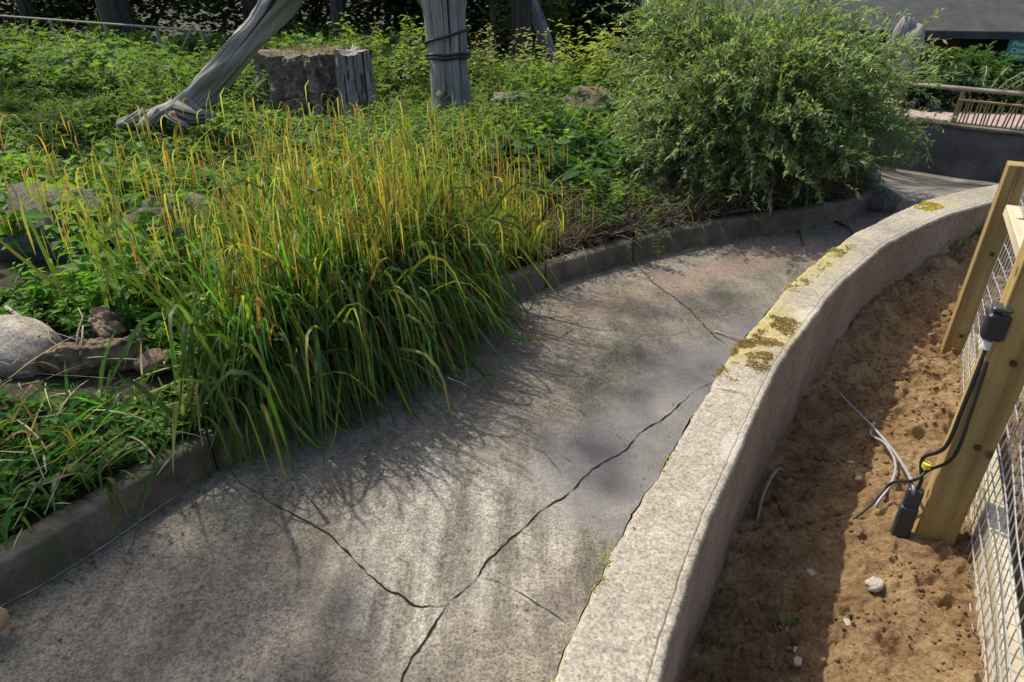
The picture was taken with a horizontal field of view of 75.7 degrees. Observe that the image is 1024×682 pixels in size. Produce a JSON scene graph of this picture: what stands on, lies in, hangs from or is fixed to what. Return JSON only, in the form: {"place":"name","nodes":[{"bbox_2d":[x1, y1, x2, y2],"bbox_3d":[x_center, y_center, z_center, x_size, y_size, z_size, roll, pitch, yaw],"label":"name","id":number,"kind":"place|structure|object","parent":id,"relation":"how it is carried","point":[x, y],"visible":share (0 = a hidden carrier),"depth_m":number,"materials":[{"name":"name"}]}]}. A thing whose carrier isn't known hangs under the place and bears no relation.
{"place":"outdoors","nodes":[
{"label":"outdoors","id":0,"kind":"place"},
{"bbox_2d":[0,14,424,100],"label":"wild grass","id":1,"kind":"structure","parent":0,"point":[26,35],"depth_m":9.47,"materials":[{"name":"green plant"}]},
{"bbox_2d":[0,0,868,536],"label":"bank","id":2,"kind":"structure","parent":0,"point":[32,518],"depth_m":3.28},
{"bbox_2d":[15,0,42,35],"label":"tree","id":3,"kind":"object","parent":2,"relation":"on","point":[25,8],"visible":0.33,"depth_m":12.46,"materials":[{"name":"grey plant"}]},
{"bbox_2d":[0,314,63,378],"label":"boulder","id":4,"kind":"object","parent":2,"relation":"on","point":[19,338],"visible":0.72,"depth_m":3.00,"materials":[{"name":"stone"}]},
{"bbox_2d":[0,0,74,33],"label":"shrub","id":5,"kind":"object","parent":2,"relation":"on","point":[10,9],"visible":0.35,"depth_m":13.87,"materials":[{"name":"green plant"}]},
{"bbox_2d":[0,143,95,244],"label":"broadleaf plant","id":6,"kind":"object","parent":2,"relation":"on","point":[4,217],"visible":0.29,"depth_m":4.34,"materials":[{"name":"green plant"}]},
{"bbox_2d":[0,182,130,259],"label":"boulder","id":7,"kind":"object","parent":2,"relation":"on","point":[6,254],"visible":0.17,"depth_m":4.01,"materials":[{"name":"stone"}]},
{"bbox_2d":[31,305,150,378],"bbox_3d":[-1.918,0.021,3.061,0.408,0.262,0.412,8,30,15],"label":"broken root","id":8,"kind":"object","parent":2,"relation":"on","point":[104,322],"visible":0.78,"depth_m":2.99,"materials":[{"name":"brown wood"}]},
{"bbox_2d":[75,307,83,352],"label":"twig","id":9,"kind":"object","parent":8,"relation":"on","point":[77,336],"visible":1,"depth_m":3.02,"materials":[{"name":"grey wood"}]},
{"bbox_2d":[0,122,193,262],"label":"broadleaf plant","id":10,"kind":"object","parent":2,"relation":"on","point":[31,214],"visible":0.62,"depth_m":4.00,"materials":[{"name":"green plant"}]},
{"bbox_2d":[7,236,189,338],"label":"feathery plant","id":11,"kind":"object","parent":2,"relation":"on","point":[84,277],"visible":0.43,"depth_m":3.34,"materials":[{"name":"green plant"}]},
{"bbox_2d":[0,15,210,54],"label":"rail fence","id":12,"kind":"object","parent":2,"relation":"on","point":[105,24],"visible":0.53,"depth_m":10.47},
{"bbox_2d":[95,0,139,45],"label":"tree","id":13,"kind":"object","parent":2,"relation":"on","point":[115,11],"visible":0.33,"depth_m":11.05,"materials":[{"name":"brown plant"}]},
{"bbox_2d":[0,239,242,477],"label":"wild grass","id":14,"kind":"structure","parent":2,"relation":"on","point":[1,412],"depth_m":2.62,"materials":[{"name":"green plant"}]},
{"bbox_2d":[1,0,242,39],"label":"shrub","id":15,"kind":"object","parent":2,"relation":"on","point":[82,11],"visible":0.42,"depth_m":14.39,"materials":[{"name":"green plant"}]},
{"bbox_2d":[0,99,265,333],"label":"pendulous sedge","id":16,"kind":"object","parent":2,"relation":"on","point":[122,245],"visible":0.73,"depth_m":3.19,"materials":[{"name":"green plant"}]},
{"bbox_2d":[47,178,229,329],"bbox_3d":[-2.023,-0.519,3.631,1.232,0.601,0.896,23,36,35],"label":"broadleaf plant","id":17,"kind":"object","parent":2,"relation":"on","point":[77,264],"visible":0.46,"depth_m":3.45,"materials":[{"name":"green plant"}]},
{"bbox_2d":[132,348,171,376],"bbox_3d":[-1.663,0.100,3.049,0.164,0.123,0.145,11,31,20],"label":"boulder","id":18,"kind":"object","parent":2,"relation":"on","point":[148,357],"visible":0.69,"depth_m":3.01,"materials":[{"name":"stone"}]},
{"bbox_2d":[0,207,306,541],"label":"creeping plants","id":19,"kind":"object","parent":2,"relation":"on","point":[19,306],"visible":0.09,"depth_m":2.68,"materials":[{"name":"green plant"}]},
{"bbox_2d":[0,56,337,198],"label":"wild grass","id":20,"kind":"structure","parent":2,"relation":"on","point":[136,103],"depth_m":6.10,"materials":[{"name":"green plant"}]},
{"bbox_2d":[0,66,341,212],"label":"nettles","id":21,"kind":"object","parent":2,"relation":"on","point":[74,116],"visible":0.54,"depth_m":6.13,"materials":[{"name":"green plant"}]},
{"bbox_2d":[126,295,219,364],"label":"feathery plant","id":22,"kind":"object","parent":2,"relation":"on","point":[147,346],"visible":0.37,"depth_m":3.14,"materials":[{"name":"green plant"}]},
{"bbox_2d":[118,193,232,250],"bbox_3d":[-2.170,-0.703,4.280,0.730,0.514,0.647,-11,31,-20],"label":"boulder","id":23,"kind":"object","parent":2,"relation":"on","point":[180,230],"visible":0.09,"depth_m":4.09,"materials":[{"name":"stone"}]},
{"bbox_2d":[107,37,269,111],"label":"tall weed","id":24,"kind":"object","parent":2,"relation":"on","point":[239,83],"visible":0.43,"depth_m":7.25,"materials":[{"name":"green plant"}]},
{"bbox_2d":[116,0,303,130],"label":"leaning log","id":25,"kind":"object","parent":2,"relation":"on","point":[241,47],"visible":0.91,"depth_m":5.78,"materials":[{"name":"grey wood"}]},
{"bbox_2d":[0,18,427,105],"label":"undergrowth","id":26,"kind":"object","parent":2,"relation":"on","point":[51,54],"visible":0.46,"depth_m":9.37,"materials":[{"name":"green plant"}]},
{"bbox_2d":[7,88,449,306],"bbox_3d":[-1.490,-0.785,3.663,1.436,1.136,1.907,25,37,37],"label":"pendulous sedge","id":27,"kind":"object","parent":2,"relation":"on","point":[42,248],"visible":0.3,"depth_m":3.65,"materials":[{"name":"green plant"}]},
{"bbox_2d":[242,0,257,20],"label":"tree","id":28,"kind":"object","parent":2,"relation":"on","point":[249,6],"visible":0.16,"depth_m":13.22,"materials":[{"name":"grey plant"}]},
{"bbox_2d":[137,0,421,35],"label":"shrub","id":29,"kind":"object","parent":2,"relation":"on","point":[315,16],"visible":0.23,"depth_m":13.87,"materials":[{"name":"green plant"}]},
{"bbox_2d":[68,76,521,431],"bbox_3d":[-0.929,-0.626,3.455,2.280,1.330,2.030,-21,35,-33],"label":"pendulous sedge","id":30,"kind":"object","parent":2,"relation":"on","point":[314,329],"visible":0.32,"depth_m":3.17,"materials":[{"name":"green plant"}]},
{"bbox_2d":[253,39,381,126],"bbox_3d":[-2.158,-2.834,7.623,1.608,1.165,1.355,15,32,25],"label":"tree stump","id":31,"kind":"object","parent":2,"relation":"on","point":[326,71],"visible":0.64,"depth_m":7.24,"materials":[{"name":"grey wood"}]},
{"bbox_2d":[329,0,346,41],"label":"tree","id":32,"kind":"object","parent":2,"relation":"on","point":[336,8],"visible":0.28,"depth_m":10.52,"materials":[{"name":"grey plant"}]},
{"bbox_2d":[298,12,429,96],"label":"tall weed","id":33,"kind":"object","parent":2,"relation":"on","point":[400,50],"visible":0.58,"depth_m":8.48,"materials":[{"name":"green plant"}]},
{"bbox_2d":[220,80,508,250],"bbox_3d":[-0.836,-1.022,4.103,1.714,1.178,2.018,0,29,0],"label":"pendulous sedge","id":34,"kind":"object","parent":2,"relation":"on","point":[329,116],"visible":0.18,"depth_m":3.91,"materials":[{"name":"green plant"}]},
{"bbox_2d":[385,0,406,31],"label":"tree","id":35,"kind":"object","parent":2,"relation":"on","point":[389,23],"visible":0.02,"depth_m":13.76,"materials":[{"name":"green plant"}]},
{"bbox_2d":[361,113,470,161],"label":"dock plant","id":36,"kind":"object","parent":2,"relation":"on","point":[425,137],"visible":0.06,"depth_m":6.28,"materials":[{"name":"green plant"}]},
{"bbox_2d":[371,34,491,101],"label":"tall weed","id":37,"kind":"object","parent":2,"relation":"on","point":[411,77],"visible":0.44,"depth_m":8.10,"materials":[{"name":"green plant"}]},
{"bbox_2d":[314,0,573,59],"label":"shrub","id":38,"kind":"object","parent":2,"relation":"on","point":[413,8],"visible":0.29,"depth_m":13.15,"materials":[{"name":"green plant"}]},
{"bbox_2d":[417,0,472,115],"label":"dead tree","id":39,"kind":"object","parent":2,"relation":"on","point":[441,19],"visible":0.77,"depth_m":7.10,"materials":[{"name":"grey wood"}]},
{"bbox_2d":[424,50,470,60],"bbox_3d":[-0.710,-3.155,7.278,0.516,0.106,0.516,0,29,0],"label":"cable","id":40,"kind":"object","parent":39,"relation":"attached to","point":[427,55],"visible":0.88,"depth_m":7.08,"materials":[{"name":"black rubber"}]},
{"bbox_2d":[424,26,470,43],"bbox_3d":[-0.700,-3.338,7.178,0.515,0.168,0.516,0,29,0],"label":"cable","id":41,"kind":"object","parent":39,"relation":"attached to","point":[447,36],"visible":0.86,"depth_m":6.99,"materials":[{"name":"black rubber"}]},
{"bbox_2d":[489,0,503,69],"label":"tree","id":42,"kind":"object","parent":2,"relation":"on","point":[493,9],"visible":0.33,"depth_m":11.30,"materials":[{"name":"grey plant"}]},
{"bbox_2d":[466,19,553,93],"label":"tall weed","id":43,"kind":"object","parent":2,"relation":"on","point":[490,48],"visible":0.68,"depth_m":8.86,"materials":[{"name":"green plant"}]},
{"bbox_2d":[461,157,577,271],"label":"pendulous sedge","id":44,"kind":"object","parent":2,"relation":"on","point":[532,235],"visible":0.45,"depth_m":4.32,"materials":[{"name":"green plant"}]},
{"bbox_2d":[510,0,532,80],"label":"tree","id":45,"kind":"object","parent":2,"relation":"on","point":[521,13],"visible":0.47,"depth_m":10.38,"materials":[{"name":"grey plant"}]},
{"bbox_2d":[490,90,564,104],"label":"stone slab","id":46,"kind":"structure","parent":2,"relation":"on","point":[512,96],"depth_m":7.92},
{"bbox_2d":[468,0,590,69],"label":"shrub","id":47,"kind":"object","parent":2,"relation":"on","point":[555,13],"visible":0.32,"depth_m":11.40,"materials":[{"name":"green plant"}]},
{"bbox_2d":[440,102,638,174],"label":"dock plant","id":48,"kind":"object","parent":2,"relation":"on","point":[543,136],"visible":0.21,"depth_m":5.99,"materials":[{"name":"green plant"}]},
{"bbox_2d":[432,112,649,212],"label":"burdock plant","id":49,"kind":"object","parent":2,"relation":"on","point":[576,169],"visible":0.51,"depth_m":5.33,"materials":[{"name":"green plant"}]},
{"bbox_2d":[531,0,559,66],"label":"tree","id":50,"kind":"object","parent":2,"relation":"on","point":[540,24],"visible":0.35,"depth_m":10.96,"materials":[{"name":"grey plant"}]},
{"bbox_2d":[219,47,873,217],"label":"weeds","id":51,"kind":"object","parent":2,"relation":"on","point":[418,102],"visible":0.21,"depth_m":5.99,"materials":[{"name":"green plant"}]},
{"bbox_2d":[223,37,879,221],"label":"wild grass","id":52,"kind":"structure","parent":2,"relation":"on","point":[539,103],"depth_m":6.11,"materials":[{"name":"green plant"}]},
{"bbox_2d":[502,24,604,89],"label":"tall weed","id":53,"kind":"object","parent":2,"relation":"on","point":[542,59],"visible":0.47,"depth_m":8.46,"materials":[{"name":"green plant"}]},
{"bbox_2d":[493,49,627,106],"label":"tall weed","id":54,"kind":"object","parent":2,"relation":"on","point":[554,79],"visible":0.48,"depth_m":7.74,"materials":[{"name":"green plant"}]},
{"bbox_2d":[482,82,643,147],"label":"burdock plant","id":55,"kind":"object","parent":2,"relation":"on","point":[596,108],"visible":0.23,"depth_m":6.85,"materials":[{"name":"green plant"}]},
{"bbox_2d":[553,19,624,91],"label":"tall weed","id":56,"kind":"object","parent":2,"relation":"on","point":[579,61],"visible":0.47,"depth_m":7.97,"materials":[{"name":"green plant"}]},
{"bbox_2d":[495,146,688,262],"bbox_3d":[0.592,-1.007,4.931,1.474,0.641,1.388,0,29,0],"label":"shrub","id":57,"kind":"object","parent":2,"relation":"on","point":[588,213],"visible":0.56,"depth_m":4.80,"materials":[{"name":"green plant"}]},
{"bbox_2d":[562,85,622,128],"bbox_3d":[0.929,-2.520,7.486,0.828,0.736,0.622,-8,30,-15],"label":"boulder","id":58,"kind":"object","parent":2,"relation":"on","point":[590,89],"visible":0.2,"depth_m":7.22,"materials":[{"name":"stone"}]},
{"bbox_2d":[506,0,700,67],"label":"shrub","id":59,"kind":"object","parent":2,"relation":"on","point":[594,15],"visible":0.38,"depth_m":12.48,"materials":[{"name":"green plant"}]},
{"bbox_2d":[589,52,630,96],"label":"tall weed","id":60,"kind":"object","parent":2,"relation":"on","point":[624,81],"visible":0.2,"depth_m":7.72,"materials":[{"name":"green plant"}]},
{"bbox_2d":[577,158,646,225],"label":"spiky weed","id":61,"kind":"object","parent":2,"relation":"on","point":[593,183],"visible":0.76,"depth_m":4.91,"materials":[{"name":"green plant"}]},
{"bbox_2d":[570,75,720,133],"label":"burdock plant","id":62,"kind":"object","parent":2,"relation":"on","point":[609,111],"visible":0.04,"depth_m":7.07,"materials":[{"name":"green plant"}]},
{"bbox_2d":[580,53,714,92],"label":"tall weed","id":63,"kind":"object","parent":2,"relation":"on","point":[629,74],"visible":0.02,"depth_m":8.25,"materials":[{"name":"green plant"}]},
{"bbox_2d":[485,152,867,271],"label":"bank weeds","id":64,"kind":"object","parent":2,"relation":"on","point":[545,252],"visible":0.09,"depth_m":5.03,"materials":[{"name":"green plant"}]},
{"bbox_2d":[507,151,862,262],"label":"wild grass","id":65,"kind":"structure","parent":2,"relation":"on","point":[673,217],"depth_m":5.24,"materials":[{"name":"green plant"}]},
{"bbox_2d":[525,143,901,275],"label":"dead stalks","id":66,"kind":"object","parent":2,"relation":"on","point":[575,229],"visible":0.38,"depth_m":5.23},
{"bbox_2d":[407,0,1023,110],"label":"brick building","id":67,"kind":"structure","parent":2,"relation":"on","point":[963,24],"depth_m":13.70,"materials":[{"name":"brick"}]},
{"bbox_2d":[960,39,1023,110],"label":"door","id":68,"kind":"structure","parent":67,"relation":"in","point":[1000,45],"depth_m":14.08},
{"bbox_2d":[1004,39,1023,61],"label":"green sign","id":69,"kind":"object","parent":67,"relation":"attached to","point":[1014,47],"visible":0.7,"depth_m":13.15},
{"bbox_2d":[573,0,973,235],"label":"willow bush","id":70,"kind":"object","parent":2,"relation":"on","point":[823,107],"visible":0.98,"depth_m":5.32,"materials":[{"name":"green plant"}]},
{"bbox_2d":[979,65,1023,94],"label":"fern","id":71,"kind":"object","parent":2,"relation":"on","point":[1002,72],"visible":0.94,"depth_m":10.31,"materials":[{"name":"green plant"}]},
{"bbox_2d":[0,166,998,681],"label":"channel floor","id":72,"kind":"structure","parent":0,"point":[278,580],"depth_m":2.52,"materials":[{"name":"concrete"}]},
{"bbox_2d":[0,607,8,631],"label":"stone","id":73,"kind":"object","parent":72,"relation":"on","point":[4,616],"visible":1,"depth_m":2.04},
{"bbox_2d":[20,141,439,553],"bbox_3d":[-1.130,-0.210,2.822,1.205,1.259,1.859,11,30,18],"label":"pendulous sedge","id":74,"kind":"object","parent":72,"relation":"on","point":[274,374],"visible":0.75,"depth_m":2.77,"materials":[{"name":"green plant"}]},
{"bbox_2d":[55,87,593,475],"bbox_3d":[-0.821,-0.435,3.175,2.803,1.313,1.657,-20,35,-32],"label":"pendulous sedge","id":75,"kind":"object","parent":72,"relation":"on","point":[410,288],"visible":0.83,"depth_m":3.03,"materials":[{"name":"green plant"}]},
{"bbox_2d":[232,472,446,606],"bbox_3d":[-0.721,0.717,2.440,1.200,0.006,0.071,19,34,30],"label":"floor crack","id":76,"kind":"object","parent":72,"relation":"on","point":[405,598],"visible":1,"depth_m":2.36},
{"bbox_2d":[40,256,751,681],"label":"floor debris","id":77,"kind":"object","parent":72,"relation":"in","point":[480,516],"visible":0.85,"depth_m":2.63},
{"bbox_2d":[271,94,585,400],"bbox_3d":[-0.531,-0.733,3.716,1.412,1.313,1.733,21,35,34],"label":"pendulous sedge","id":78,"kind":"object","parent":72,"relation":"on","point":[478,250],"visible":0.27,"depth_m":3.55,"materials":[{"name":"green plant"}]},
{"bbox_2d":[0,157,881,606],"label":"kerb","id":79,"kind":"structure","parent":72,"relation":"on","point":[46,549],"depth_m":2.66,"materials":[{"name":"concrete"}]},
{"bbox_2d":[0,383,121,526],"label":"pendulous sedge","id":80,"kind":"object","parent":79,"relation":"on","point":[17,407],"visible":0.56,"depth_m":2.53,"materials":[{"name":"green plant"}]},
{"bbox_2d":[0,329,226,548],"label":"pendulous sedge","id":81,"kind":"object","parent":79,"relation":"on","point":[67,432],"visible":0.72,"depth_m":2.48,"materials":[{"name":"green plant"}]},
{"bbox_2d":[0,334,274,546],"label":"straw","id":82,"kind":"object","parent":79,"relation":"on","point":[78,459],"visible":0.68,"depth_m":2.56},
{"bbox_2d":[7,202,903,669],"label":"leaf litter","id":83,"kind":"object","parent":72,"relation":"on","point":[331,458],"visible":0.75,"depth_m":2.64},
{"bbox_2d":[400,381,712,681],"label":"floor crack","id":84,"kind":"object","parent":72,"relation":"on","point":[435,622],"visible":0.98,"depth_m":2.40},
{"bbox_2d":[551,184,1023,681],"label":"curb wall","id":85,"kind":"structure","parent":72,"relation":"on","point":[661,569],"depth_m":1.88,"materials":[{"name":"concrete"}]},
{"bbox_2d":[865,186,902,212],"bbox_3d":[3.334,-1.281,5.984,0.352,0.240,0.430,0,29,0],"label":"boulder","id":86,"kind":"object","parent":72,"relation":"on","point":[877,202],"visible":0.62,"depth_m":5.83,"materials":[{"name":"stone"}]},
{"bbox_2d":[856,112,1023,182],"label":"retaining wall","id":87,"kind":"structure","parent":72,"relation":"on","point":[972,151],"depth_m":9.08,"materials":[{"name":"concrete"}]},
{"bbox_2d":[889,80,1023,130],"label":"bamboo fence","id":88,"kind":"object","parent":87,"relation":"on","point":[961,99],"visible":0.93,"depth_m":8.86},
{"bbox_2d":[679,233,1023,681],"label":"soil strip","id":89,"kind":"object","parent":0,"point":[844,564],"visible":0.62,"depth_m":2.17,"materials":[{"name":"soil"}]},
{"bbox_2d":[722,611,796,638],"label":"weed tuft","id":90,"kind":"object","parent":89,"relation":"on","point":[779,621],"visible":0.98,"depth_m":1.89,"materials":[{"name":"green plant"}]},
{"bbox_2d":[753,468,785,538],"bbox_3d":[0.928,0.582,2.411,0.044,0.038,0.430,18,33,29],"label":"dry root","id":91,"kind":"object","parent":89,"relation":"on","point":[769,480],"visible":0.98,"depth_m":2.43,"materials":[{"name":"grey wood"}]},
{"bbox_2d":[793,656,801,666],"bbox_3d":[0.774,0.869,1.782,0.023,0.015,0.031,14,32,24],"label":"stone","id":92,"kind":"object","parent":89,"relation":"on","point":[797,662],"visible":1,"depth_m":1.78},
{"bbox_2d":[700,235,1023,681],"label":"soil crumbs","id":93,"kind":"object","parent":89,"relation":"on","point":[836,659],"visible":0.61,"depth_m":2.26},
{"bbox_2d":[865,576,884,592],"bbox_3d":[1.067,0.714,1.933,0.061,0.028,0.040,-13,31,-22],"label":"stone","id":94,"kind":"object","parent":89,"relation":"on","point":[874,584],"visible":1,"depth_m":1.92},
{"bbox_2d":[837,390,915,494],"bbox_3d":[1.365,0.338,2.427,0.102,0.222,0.904,6,29,11],"label":"grey cable","id":95,"kind":"object","parent":89,"relation":"on","point":[886,441],"visible":0.96,"depth_m":2.48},
{"bbox_2d":[869,421,896,506],"bbox_3d":[1.372,0.448,2.434,0.074,0.072,0.492,12,31,20],"label":"grey cable","id":96,"kind":"object","parent":89,"relation":"on","point":[894,472],"visible":0.92,"depth_m":2.39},
{"bbox_2d":[941,235,969,256],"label":"weed tuft","id":97,"kind":"object","parent":89,"relation":"on","point":[956,247],"visible":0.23,"depth_m":3.69,"materials":[{"name":"green plant"}]},
{"bbox_2d":[914,161,1023,681],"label":"fence","id":98,"kind":"object","parent":89,"relation":"on","point":[963,482],"visible":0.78,"depth_m":1.90,"materials":[{"name":"brown wood"}]},
{"bbox_2d":[890,485,923,538],"bbox_3d":[1.242,0.570,2.085,0.050,0.270,0.035,15,32,25],"label":"connector","id":99,"kind":"object","parent":98,"relation":"attached to","point":[905,517],"visible":0.78,"depth_m":2.05,"materials":[{"name":"grey plastic"}]},
{"bbox_2d":[980,302,1013,350],"bbox_3d":[1.282,-0.036,1.748,0.052,0.127,0.050,15,32,25],"label":"junction box","id":100,"kind":"object","parent":98,"relation":"attached to","point":[996,323],"visible":0.94,"depth_m":1.73,"materials":[{"name":"black plastic"}]},
{"bbox_2d":[852,361,987,518],"bbox_3d":[1.216,0.293,2.006,0.160,0.720,0.228,0,29,0],"label":"black cable","id":101,"kind":"object","parent":100,"relation":"hanging from","point":[965,429],"visible":1,"depth_m":1.90,"materials":[{"name":"rubber"}]},
{"bbox_2d":[916,349,986,489],"bbox_3d":[1.255,0.243,1.902,0.058,0.522,0.038,17,33,28],"label":"black cable","id":102,"kind":"object","parent":100,"relation":"hanging from","point":[960,412],"visible":0.94,"depth_m":1.86,"materials":[{"name":"rubber"}]},
{"bbox_2d":[921,461,932,469],"bbox_3d":[1.250,0.375,1.984,0.026,0.016,0.026,0,29,0],"label":"cable tie","id":103,"kind":"object","parent":102,"relation":"attached to","point":[926,465],"visible":1,"depth_m":1.98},
{"bbox_2d":[878,100,1023,128],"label":"path","id":104,"kind":"structure","parent":0,"point":[940,112],"depth_m":10.01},
{"bbox_2d":[884,16,924,95],"bbox_3d":[6.303,-4.580,10.613,0.551,1.184,0.678,25,38,38],"label":"dead stump","id":105,"kind":"object","parent":104,"relation":"on","point":[908,28],"visible":0.44,"depth_m":10.36,"materials":[{"name":"grey wood"}]},
{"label":"far ground","id":106,"kind":"structure","parent":0,"visible":0},
{"bbox_2d":[887,58,999,111],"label":"shrub","id":107,"kind":"object","parent":106,"relation":"on","point":[966,81],"visible":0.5,"depth_m":10.42,"materials":[{"name":"green plant"}]},
{"bbox_2d":[918,41,1023,94],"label":"shrub","id":108,"kind":"object","parent":106,"relation":"on","point":[976,56],"visible":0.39,"depth_m":11.09,"materials":[{"name":"green plant"}]},
{"bbox_2d":[922,66,1023,113],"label":"shrub","id":109,"kind":"object","parent":106,"relation":"on","point":[1001,97],"visible":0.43,"depth_m":10.43,"materials":[{"name":"green plant"}]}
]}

